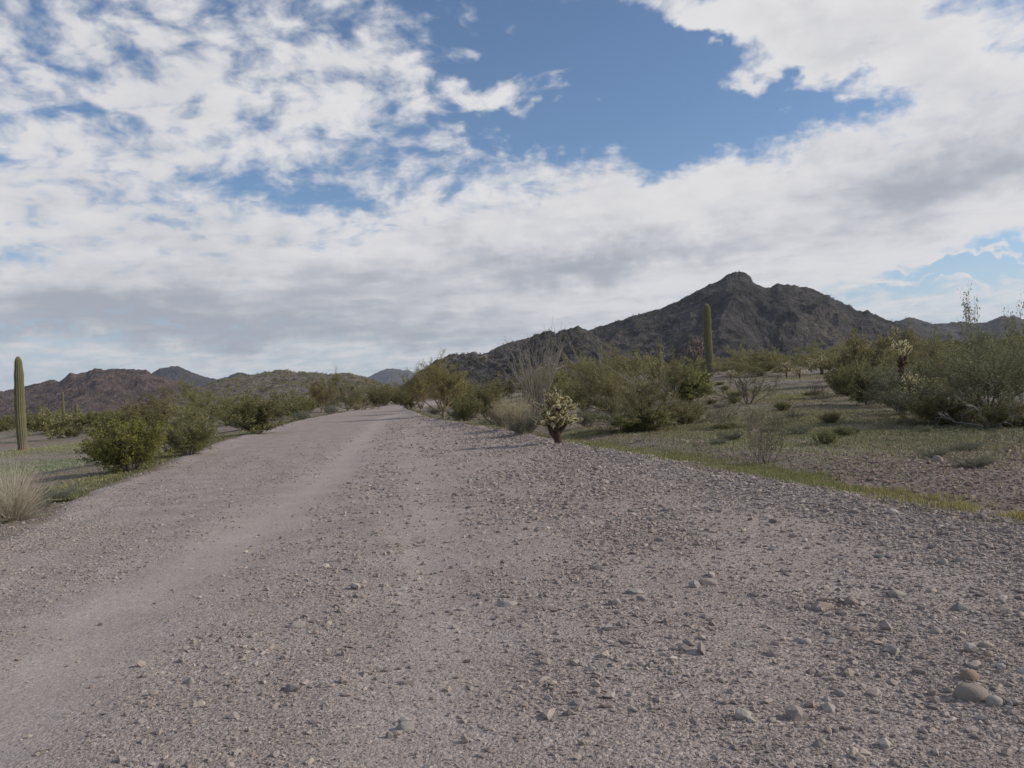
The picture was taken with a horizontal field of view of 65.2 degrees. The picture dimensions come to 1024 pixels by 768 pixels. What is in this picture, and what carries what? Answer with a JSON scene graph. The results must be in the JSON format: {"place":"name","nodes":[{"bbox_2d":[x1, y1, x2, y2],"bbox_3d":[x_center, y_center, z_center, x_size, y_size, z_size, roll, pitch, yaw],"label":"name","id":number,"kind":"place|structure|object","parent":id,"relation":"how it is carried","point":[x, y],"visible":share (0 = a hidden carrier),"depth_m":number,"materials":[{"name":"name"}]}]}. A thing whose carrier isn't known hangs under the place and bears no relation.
{"place":"outdoors","nodes":[
{"label":"outdoors","id":0,"kind":"place"},
{"bbox_2d":[0,368,194,416],"bbox_3d":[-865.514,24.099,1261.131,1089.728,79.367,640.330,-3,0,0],"label":"brown hill","id":1,"kind":"structure","parent":0,"point":[96,390],"depth_m":1184.36,"materials":[{"name":"stone"}]},
{"bbox_2d":[152,366,249,387],"bbox_3d":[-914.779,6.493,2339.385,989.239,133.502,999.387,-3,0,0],"label":"hill","id":2,"kind":"structure","parent":0,"point":[174,373],"depth_m":2328.12,"materials":[{"name":"stone"}]},
{"bbox_2d":[146,370,391,407],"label":"scrubby hill","id":3,"kind":"structure","parent":0,"point":[267,378],"depth_m":412.59,"materials":[{"name":"plant"}]},
{"bbox_2d":[119,273,923,410],"bbox_3d":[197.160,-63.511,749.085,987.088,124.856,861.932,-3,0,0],"label":"hillside scrub","id":4,"kind":"object","parent":3,"relation":"on","point":[286,375],"visible":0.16,"depth_m":463.60,"materials":[{"name":"green plant"}]},
{"bbox_2d":[367,368,414,386],"bbox_3d":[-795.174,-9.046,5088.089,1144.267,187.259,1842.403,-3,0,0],"label":"hill","id":5,"kind":"structure","parent":0,"point":[386,376],"depth_m":5004.53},
{"bbox_2d":[0,375,1023,767],"bbox_3d":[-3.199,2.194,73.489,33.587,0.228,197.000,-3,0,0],"label":"road","id":6,"kind":"structure","parent":0,"point":[120,606],"depth_m":5.47,"materials":[{"name":"gravel"}]},
{"bbox_2d":[396,721,413,732],"bbox_3d":[-0.493,1.590,3.690,0.083,0.059,0.070,-3,0,-29],"label":"rock","id":7,"kind":"object","parent":6,"relation":"on","point":[404,726],"visible":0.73,"depth_m":3.68,"materials":[{"name":"stone"}]},
{"bbox_2d":[735,708,750,719],"bbox_3d":[1.040,1.494,3.599,0.065,0.064,0.066,-3,0,34],"label":"rock","id":8,"kind":"object","parent":6,"relation":"on","point":[741,713],"visible":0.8,"depth_m":3.58,"materials":[{"name":"stone"}]},
{"bbox_2d":[960,669,979,681],"bbox_3d":[2.239,1.442,3.917,0.081,0.090,0.073,-3,0,-18],"label":"rock","id":9,"kind":"object","parent":6,"relation":"on","point":[971,675],"visible":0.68,"depth_m":3.90,"materials":[{"name":"stone"}]},
{"bbox_2d":[952,683,988,702],"bbox_3d":[2.127,1.449,3.705,0.124,0.117,0.138,-3,0,-39],"label":"rock","id":10,"kind":"object","parent":6,"relation":"on","point":[972,692],"visible":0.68,"depth_m":3.67,"materials":[{"name":"stone"}]},
{"bbox_2d":[985,695,1003,706],"bbox_3d":[2.188,1.444,3.620,0.078,0.067,0.063,-3,0,0],"label":"rock","id":11,"kind":"object","parent":6,"relation":"on","point":[994,700],"visible":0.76,"depth_m":3.60,"materials":[{"name":"stone"}]},
{"bbox_2d":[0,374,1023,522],"bbox_3d":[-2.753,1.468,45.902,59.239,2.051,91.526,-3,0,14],"label":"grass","id":12,"kind":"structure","parent":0,"point":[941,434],"depth_m":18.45,"materials":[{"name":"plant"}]},
{"bbox_2d":[0,360,1023,540],"bbox_3d":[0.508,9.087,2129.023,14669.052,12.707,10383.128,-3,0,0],"label":"ground","id":13,"kind":"structure","parent":0,"point":[8,441],"depth_m":21.96,"materials":[{"name":"soil"}]},
{"bbox_2d":[13,356,27,449],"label":"saguaro cactus","id":14,"kind":"object","parent":13,"relation":"on","point":[19,409],"visible":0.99,"depth_m":41.92,"materials":[{"name":"plant"}]},
{"bbox_2d":[0,455,62,522],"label":"dry grass tuft","id":15,"kind":"object","parent":13,"relation":"on","point":[22,511],"visible":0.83,"depth_m":11.87,"materials":[{"name":"plant"}]},
{"bbox_2d":[11,490,56,509],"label":"herb","id":16,"kind":"object","parent":13,"relation":"on","point":[48,504],"visible":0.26,"depth_m":13.09,"materials":[{"name":"green plant"}]},
{"bbox_2d":[15,403,82,439],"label":"palo verde tree","id":17,"kind":"object","parent":13,"relation":"on","point":[44,424],"visible":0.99,"depth_m":58.57,"materials":[{"name":"green plant"}]},
{"bbox_2d":[33,481,79,498],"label":"herb","id":18,"kind":"object","parent":13,"relation":"on","point":[61,494],"visible":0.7,"depth_m":14.23,"materials":[{"name":"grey plant"}]},
{"bbox_2d":[51,423,87,438],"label":"bush","id":19,"kind":"object","parent":13,"relation":"on","point":[69,432],"visible":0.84,"depth_m":62.71,"materials":[{"name":"green plant"}]},
{"bbox_2d":[68,412,103,429],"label":"bush","id":20,"kind":"object","parent":13,"relation":"on","point":[87,419],"visible":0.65,"depth_m":77.32,"materials":[{"name":"green plant"}]},
{"bbox_2d":[81,415,121,435],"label":"bush","id":21,"kind":"object","parent":13,"relation":"on","point":[98,422],"visible":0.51,"depth_m":61.20,"materials":[{"name":"green plant"}]},
{"bbox_2d":[101,411,127,426],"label":"bush","id":22,"kind":"object","parent":13,"relation":"on","point":[120,416],"visible":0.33,"depth_m":67.34,"materials":[{"name":"green plant"}]},
{"bbox_2d":[74,410,178,473],"bbox_3d":[-9.705,1.489,20.192,2.340,1.628,2.563,-3,0,-34],"label":"bush","id":23,"kind":"object","parent":13,"relation":"on","point":[127,449],"visible":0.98,"depth_m":19.91,"materials":[{"name":"green plant"}]},
{"bbox_2d":[109,396,171,430],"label":"palo verde tree","id":24,"kind":"object","parent":13,"relation":"on","point":[137,407],"visible":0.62,"depth_m":60.76,"materials":[{"name":"green plant"}]},
{"bbox_2d":[114,384,181,416],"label":"palo verde tree","id":25,"kind":"object","parent":13,"relation":"on","point":[156,403],"visible":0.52,"depth_m":133.23,"materials":[{"name":"green plant"}]},
{"bbox_2d":[163,401,208,426],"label":"palo verde tree","id":26,"kind":"object","parent":13,"relation":"on","point":[189,411],"visible":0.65,"depth_m":61.85,"materials":[{"name":"green plant"}]},
{"bbox_2d":[153,407,228,454],"bbox_3d":[-10.102,1.512,25.022,2.507,1.557,2.513,-3,0,-10],"label":"bush","id":27,"kind":"object","parent":13,"relation":"on","point":[187,435],"visible":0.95,"depth_m":24.81,"materials":[{"name":"green plant"}]},
{"bbox_2d":[167,371,237,416],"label":"palo verde tree","id":28,"kind":"object","parent":13,"relation":"on","point":[194,399],"visible":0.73,"depth_m":85.56,"materials":[{"name":"green plant"}]},
{"bbox_2d":[210,396,257,429],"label":"bush","id":29,"kind":"object","parent":13,"relation":"on","point":[234,425],"visible":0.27,"depth_m":49.14,"materials":[{"name":"green plant"}]},
{"bbox_2d":[218,386,307,433],"bbox_3d":[-12.425,1.347,39.807,4.449,2.402,3.479,-3,0,-28],"label":"bush","id":30,"kind":"object","parent":13,"relation":"on","point":[250,419],"visible":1,"depth_m":39.18,"materials":[{"name":"green plant"}]},
{"bbox_2d":[281,393,317,418],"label":"bush","id":31,"kind":"object","parent":13,"relation":"on","point":[309,406],"visible":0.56,"depth_m":68.24,"materials":[{"name":"green plant"}]},
{"bbox_2d":[304,373,342,412],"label":"palo verde tree","id":32,"kind":"object","parent":13,"relation":"on","point":[315,390],"visible":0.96,"depth_m":93.65,"materials":[{"name":"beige plant"}]},
{"bbox_2d":[317,365,379,410],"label":"palo verde tree","id":33,"kind":"object","parent":13,"relation":"on","point":[355,395],"visible":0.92,"depth_m":97.00,"materials":[{"name":"green plant"}]},
{"bbox_2d":[362,385,391,407],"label":"bush","id":34,"kind":"object","parent":13,"relation":"on","point":[375,397],"visible":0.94,"depth_m":117.91,"materials":[{"name":"green plant"}]},
{"bbox_2d":[361,380,399,405],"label":"bush","id":35,"kind":"object","parent":13,"relation":"on","point":[385,388],"visible":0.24,"depth_m":129.91,"materials":[{"name":"green plant"}]},
{"bbox_2d":[388,385,420,409],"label":"bush","id":36,"kind":"object","parent":13,"relation":"on","point":[408,402],"visible":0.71,"depth_m":78.30,"materials":[{"name":"green plant"}]},
{"bbox_2d":[395,363,439,412],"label":"palo verde tree","id":37,"kind":"object","parent":13,"relation":"on","point":[424,393],"visible":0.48,"depth_m":66.51,"materials":[{"name":"green plant"}]},
{"bbox_2d":[390,348,478,417],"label":"palo verde tree","id":38,"kind":"object","parent":13,"relation":"on","point":[443,388],"visible":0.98,"depth_m":52.41,"materials":[{"name":"green plant"}]},
{"bbox_2d":[438,392,484,420],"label":"bush","id":39,"kind":"object","parent":13,"relation":"on","point":[467,407],"visible":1,"depth_m":44.32,"materials":[{"name":"green plant"}]},
{"bbox_2d":[445,377,495,408],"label":"palo verde tree","id":40,"kind":"object","parent":13,"relation":"on","point":[470,391],"visible":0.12,"depth_m":69.79,"materials":[{"name":"green plant"}]},
{"bbox_2d":[463,380,520,416],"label":"bush","id":41,"kind":"object","parent":13,"relation":"on","point":[489,398],"visible":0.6,"depth_m":47.73,"materials":[{"name":"green plant"}]},
{"bbox_2d":[485,397,513,427],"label":"dry stalk clump","id":42,"kind":"object","parent":13,"relation":"on","point":[498,421],"visible":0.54,"depth_m":34.33,"materials":[{"name":"plant"}]},
{"bbox_2d":[475,370,525,399],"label":"palo verde tree","id":43,"kind":"object","parent":13,"relation":"on","point":[510,390],"visible":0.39,"depth_m":75.26,"materials":[{"name":"green plant"}]},
{"bbox_2d":[491,389,540,431],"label":"dry stalk clump","id":44,"kind":"object","parent":13,"relation":"on","point":[515,414],"visible":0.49,"depth_m":28.90,"materials":[{"name":"plant"}]},
{"bbox_2d":[500,407,546,434],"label":"saltbush","id":45,"kind":"object","parent":13,"relation":"on","point":[530,425],"visible":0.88,"depth_m":25.32,"materials":[{"name":"green plant"}]},
{"bbox_2d":[487,321,566,419],"bbox_3d":[0.774,-0.566,37.039,3.864,4.897,4.009,-3,0,-1],"label":"ocotillo","id":46,"kind":"object","parent":13,"relation":"on","point":[540,391],"visible":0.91,"depth_m":36.83,"materials":[{"name":"grey plant"}]},
{"bbox_2d":[527,364,571,388],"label":"palo verde tree","id":47,"kind":"object","parent":13,"relation":"on","point":[560,378],"visible":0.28,"depth_m":71.96,"materials":[{"name":"green plant"}]},
{"bbox_2d":[524,381,582,413],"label":"bush","id":48,"kind":"object","parent":13,"relation":"on","point":[550,391],"visible":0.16,"depth_m":39.90,"materials":[{"name":"green plant"}]},
{"bbox_2d":[531,388,583,443],"bbox_3d":[1.182,0.866,21.218,1.417,1.618,0.998,-3,0,-17],"label":"cholla cactus","id":49,"kind":"object","parent":13,"relation":"on","point":[558,420],"visible":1,"depth_m":21.12,"materials":[{"name":"plant"}]},
{"bbox_2d":[563,352,598,385],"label":"palo verde tree","id":50,"kind":"object","parent":13,"relation":"on","point":[569,364],"visible":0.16,"depth_m":62.50,"materials":[{"name":"green plant"}]},
{"bbox_2d":[545,327,617,409],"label":"ocotillo","id":51,"kind":"object","parent":13,"relation":"on","point":[585,361],"visible":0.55,"depth_m":41.07,"materials":[{"name":"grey plant"}]},
{"bbox_2d":[559,347,607,411],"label":"palo verde tree","id":52,"kind":"object","parent":13,"relation":"on","point":[577,371],"visible":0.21,"depth_m":41.94,"materials":[{"name":"green plant"}]},
{"bbox_2d":[572,404,599,427],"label":"saltbush","id":53,"kind":"object","parent":13,"relation":"on","point":[585,421],"visible":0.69,"depth_m":27.51,"materials":[{"name":"green plant"}]},
{"bbox_2d":[527,342,653,415],"bbox_3d":[4.203,-0.045,37.788,5.932,4.196,4.984,-3,0,-44],"label":"palo verde tree","id":54,"kind":"object","parent":13,"relation":"on","point":[602,384],"visible":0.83,"depth_m":37.83,"materials":[{"name":"green plant"}]},
{"bbox_2d":[576,351,631,378],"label":"palo verde tree","id":55,"kind":"object","parent":13,"relation":"on","point":[600,367],"visible":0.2,"depth_m":67.87,"materials":[{"name":"green plant"}]},
{"bbox_2d":[598,362,655,394],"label":"palo verde tree","id":56,"kind":"object","parent":13,"relation":"on","point":[629,373],"visible":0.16,"depth_m":53.28,"materials":[{"name":"green plant"}]},
{"bbox_2d":[582,405,679,432],"bbox_3d":[3.715,1.059,24.724,2.620,0.942,3.350,-3,0,-14],"label":"bush","id":57,"kind":"object","parent":13,"relation":"on","point":[646,422],"visible":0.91,"depth_m":24.18,"materials":[{"name":"green plant"}]},
{"bbox_2d":[615,379,673,407],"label":"bush","id":58,"kind":"object","parent":13,"relation":"on","point":[637,392],"visible":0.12,"depth_m":40.38,"materials":[{"name":"green plant"}]},
{"bbox_2d":[602,333,698,407],"bbox_3d":[5.467,-0.269,31.018,3.505,3.282,4.408,-3,0,0],"label":"ocotillo","id":59,"kind":"object","parent":13,"relation":"on","point":[656,375],"visible":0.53,"depth_m":30.78,"materials":[{"name":"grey plant"}]},
{"bbox_2d":[595,346,709,433],"bbox_3d":[4.301,0.319,24.744,3.528,2.967,3.207,-3,0,14],"label":"palo verde tree","id":60,"kind":"object","parent":13,"relation":"on","point":[634,402],"visible":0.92,"depth_m":24.41,"materials":[{"name":"green plant"}]},
{"bbox_2d":[628,341,682,390],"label":"palo verde tree","id":61,"kind":"object","parent":13,"relation":"on","point":[651,362],"visible":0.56,"depth_m":57.15,"materials":[{"name":"green plant"}]},
{"bbox_2d":[659,363,717,401],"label":"bush","id":62,"kind":"object","parent":13,"relation":"on","point":[699,386],"visible":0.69,"depth_m":41.42,"materials":[{"name":"green plant"}]},
{"bbox_2d":[666,397,719,424],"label":"bush","id":63,"kind":"object","parent":13,"relation":"on","point":[688,418],"visible":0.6,"depth_m":26.52,"materials":[{"name":"green plant"}]},
{"bbox_2d":[680,354,716,369],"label":"palo verde tree","id":64,"kind":"object","parent":13,"relation":"on","point":[702,363],"visible":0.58,"depth_m":119.93,"materials":[{"name":"green plant"}]},
{"bbox_2d":[703,304,713,376],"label":"saguaro cactus","id":65,"kind":"object","parent":13,"relation":"on","point":[707,335],"visible":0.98,"depth_m":67.78,"materials":[{"name":"plant"}]},
{"bbox_2d":[711,401,739,427],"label":"twiggy shrub","id":66,"kind":"object","parent":13,"relation":"on","point":[726,419],"visible":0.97,"depth_m":23.91,"materials":[{"name":"grey plant"}]},
{"bbox_2d":[710,421,740,428],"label":"bush","id":67,"kind":"object","parent":13,"relation":"on","point":[730,425],"visible":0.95,"depth_m":23.53,"materials":[{"name":"green plant"}]},
{"bbox_2d":[716,430,745,439],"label":"saltbush","id":68,"kind":"object","parent":13,"relation":"on","point":[738,436],"visible":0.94,"depth_m":18.96,"materials":[{"name":"green plant"}]},
{"bbox_2d":[723,343,759,370],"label":"palo verde tree","id":69,"kind":"object","parent":13,"relation":"on","point":[734,353],"visible":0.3,"depth_m":89.11,"materials":[{"name":"green plant"}]},
{"bbox_2d":[708,372,784,404],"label":"twiggy shrub","id":70,"kind":"object","parent":13,"relation":"on","point":[744,390],"visible":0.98,"depth_m":35.94,"materials":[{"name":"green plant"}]},
{"bbox_2d":[742,408,768,426],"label":"twiggy shrub","id":71,"kind":"object","parent":13,"relation":"on","point":[750,416],"visible":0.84,"depth_m":23.63,"materials":[{"name":"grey plant"}]},
{"bbox_2d":[708,350,811,376],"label":"palo verde tree","id":72,"kind":"object","parent":13,"relation":"on","point":[741,366],"visible":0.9,"depth_m":65.24,"materials":[{"name":"green plant"}]},
{"bbox_2d":[743,413,793,464],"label":"twiggy shrub","id":73,"kind":"object","parent":13,"relation":"on","point":[760,444],"visible":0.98,"depth_m":14.40,"materials":[{"name":"grey plant"}]},
{"bbox_2d":[768,399,795,410],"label":"bush","id":74,"kind":"object","parent":13,"relation":"on","point":[783,405],"visible":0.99,"depth_m":30.18,"materials":[{"name":"green plant"}]},
{"bbox_2d":[777,423,819,434],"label":"saltbush","id":75,"kind":"object","parent":13,"relation":"on","point":[794,429],"visible":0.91,"depth_m":19.21,"materials":[{"name":"green plant"}]},
{"bbox_2d":[809,427,843,445],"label":"bush","id":76,"kind":"object","parent":13,"relation":"on","point":[827,439],"visible":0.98,"depth_m":16.60,"materials":[{"name":"green plant"}]},
{"bbox_2d":[817,411,842,422],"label":"bush","id":77,"kind":"object","parent":13,"relation":"on","point":[833,418],"visible":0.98,"depth_m":23.05,"materials":[{"name":"green plant"}]},
{"bbox_2d":[787,340,879,368],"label":"palo verde tree","id":78,"kind":"object","parent":13,"relation":"on","point":[817,354],"visible":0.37,"depth_m":84.05,"materials":[{"name":"green plant"}]},
{"bbox_2d":[821,361,866,395],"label":"bush","id":79,"kind":"object","parent":13,"relation":"on","point":[836,380],"visible":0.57,"depth_m":36.76,"materials":[{"name":"green plant"}]},
{"bbox_2d":[830,424,862,436],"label":"bush","id":80,"kind":"object","parent":13,"relation":"on","point":[844,430],"visible":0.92,"depth_m":18.47,"materials":[{"name":"green plant"}]},
{"bbox_2d":[805,334,905,378],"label":"palo verde tree","id":81,"kind":"object","parent":13,"relation":"on","point":[890,349],"visible":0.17,"depth_m":50.22,"materials":[{"name":"green plant"}]},
{"bbox_2d":[806,325,910,377],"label":"palo verde tree","id":82,"kind":"object","parent":13,"relation":"on","point":[874,359],"visible":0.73,"depth_m":45.20,"materials":[{"name":"green plant"}]},
{"bbox_2d":[839,330,881,369],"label":"palo verde tree","id":83,"kind":"object","parent":13,"relation":"on","point":[848,341],"visible":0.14,"depth_m":61.49,"materials":[{"name":"green plant"}]},
{"bbox_2d":[839,353,894,404],"bbox_3d":[13.985,-0.178,31.331,2.104,2.171,2.691,-3,0,29],"label":"bush","id":84,"kind":"object","parent":13,"relation":"on","point":[860,379],"visible":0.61,"depth_m":31.37,"materials":[{"name":"green plant"}]},
{"bbox_2d":[857,359,909,407],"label":"saltbush","id":85,"kind":"object","parent":13,"relation":"on","point":[883,388],"visible":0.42,"depth_m":30.03,"materials":[{"name":"green plant"}]},
{"bbox_2d":[891,340,911,408],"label":"cholla cactus","id":86,"kind":"object","parent":13,"relation":"on","point":[901,346],"visible":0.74,"depth_m":28.42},
{"bbox_2d":[862,334,948,382],"bbox_3d":[19.772,-0.926,40.372,4.081,2.920,4.857,-3,0,7],"label":"palo verde tree","id":87,"kind":"object","parent":13,"relation":"on","point":[888,353],"visible":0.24,"depth_m":39.68,"materials":[{"name":"green plant"}]},
{"bbox_2d":[866,386,946,414],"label":"saltbush","id":88,"kind":"object","parent":13,"relation":"on","point":[896,407],"visible":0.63,"depth_m":24.63,"materials":[{"name":"green plant"}]},
{"bbox_2d":[896,372,924,409],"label":"cholla cactus","id":89,"kind":"object","parent":13,"relation":"on","point":[907,379],"visible":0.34,"depth_m":25.96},
{"bbox_2d":[888,369,954,407],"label":"bush","id":90,"kind":"object","parent":13,"relation":"on","point":[924,384],"visible":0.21,"depth_m":26.84,"materials":[{"name":"green plant"}]},
{"bbox_2d":[874,316,975,378],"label":"palo verde tree","id":91,"kind":"object","parent":13,"relation":"on","point":[908,336],"visible":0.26,"depth_m":44.50,"materials":[{"name":"green plant"}]},
{"bbox_2d":[915,446,956,456],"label":"saltbush","id":92,"kind":"object","parent":13,"relation":"on","point":[930,453],"visible":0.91,"depth_m":14.01,"materials":[{"name":"green plant"}]},
{"bbox_2d":[849,329,1023,421],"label":"ironwood tree","id":93,"kind":"object","parent":13,"relation":"on","point":[976,371],"visible":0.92,"depth_m":21.25,"materials":[{"name":"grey plant"}]},
{"bbox_2d":[877,387,997,424],"bbox_3d":[11.518,0.610,21.252,2.749,1.064,2.756,-3,0,-8],"label":"bush","id":94,"kind":"object","parent":13,"relation":"on","point":[941,405],"visible":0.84,"depth_m":21.05,"materials":[{"name":"green plant"}]},
{"bbox_2d":[905,322,1020,393],"bbox_3d":[18.182,-0.930,32.909,4.285,3.478,4.714,-3,0,-24],"label":"palo verde tree","id":95,"kind":"object","parent":13,"relation":"on","point":[933,356],"visible":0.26,"depth_m":33.42,"materials":[{"name":"green plant"}]},
{"bbox_2d":[943,440,991,450],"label":"saltbush","id":96,"kind":"object","parent":13,"relation":"on","point":[972,446],"visible":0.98,"depth_m":15.33,"materials":[{"name":"green plant"}]},
{"bbox_2d":[949,283,990,395],"bbox_3d":[13.782,-0.999,24.128,1.836,4.128,1.268,-3,0,-34],"label":"bush","id":97,"kind":"object","parent":13,"relation":"on","point":[969,310],"visible":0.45,"depth_m":23.93,"materials":[{"name":"plant"}]},
{"bbox_2d":[948,454,1003,467],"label":"saltbush","id":98,"kind":"object","parent":13,"relation":"on","point":[983,463],"visible":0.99,"depth_m":11.97,"materials":[{"name":"green plant"}]},
{"bbox_2d":[934,385,1023,429],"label":"dead branches","id":99,"kind":"object","parent":13,"relation":"on","point":[984,402],"visible":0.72,"depth_m":19.23,"materials":[{"name":"grey wood"}]},
{"bbox_2d":[958,397,1023,427],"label":"bush","id":100,"kind":"object","parent":13,"relation":"on","point":[1002,410],"visible":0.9,"depth_m":19.39,"materials":[{"name":"green plant"}]},
{"bbox_2d":[994,294,1023,409],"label":"bush","id":101,"kind":"object","parent":13,"relation":"on","point":[1021,397],"visible":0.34,"depth_m":23.07,"materials":[{"name":"green plant"}]},
{"bbox_2d":[0,0,1023,390],"label":"sky","id":102,"kind":"structure","parent":0,"point":[217,189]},
{"bbox_2d":[403,326,657,393],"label":"rocky ridge","id":103,"kind":"structure","parent":0,"point":[491,368],"depth_m":475.80,"materials":[{"name":"stone"}]},
{"bbox_2d":[664,337,721,366],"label":"hill","id":104,"kind":"structure","parent":0,"point":[696,350],"depth_m":414.77,"materials":[{"name":"stone"}]},
{"bbox_2d":[588,271,927,362],"bbox_3d":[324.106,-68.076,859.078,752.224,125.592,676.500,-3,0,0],"label":"mountain","id":105,"kind":"structure","parent":0,"point":[780,317],"depth_m":780.75,"materials":[{"name":"stone"}]},
{"bbox_2d":[894,315,1023,344],"bbox_3d":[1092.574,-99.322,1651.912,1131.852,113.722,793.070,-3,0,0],"label":"hill","id":106,"kind":"structure","parent":0,"point":[923,328],"depth_m":1626.12,"materials":[{"name":"stone"}]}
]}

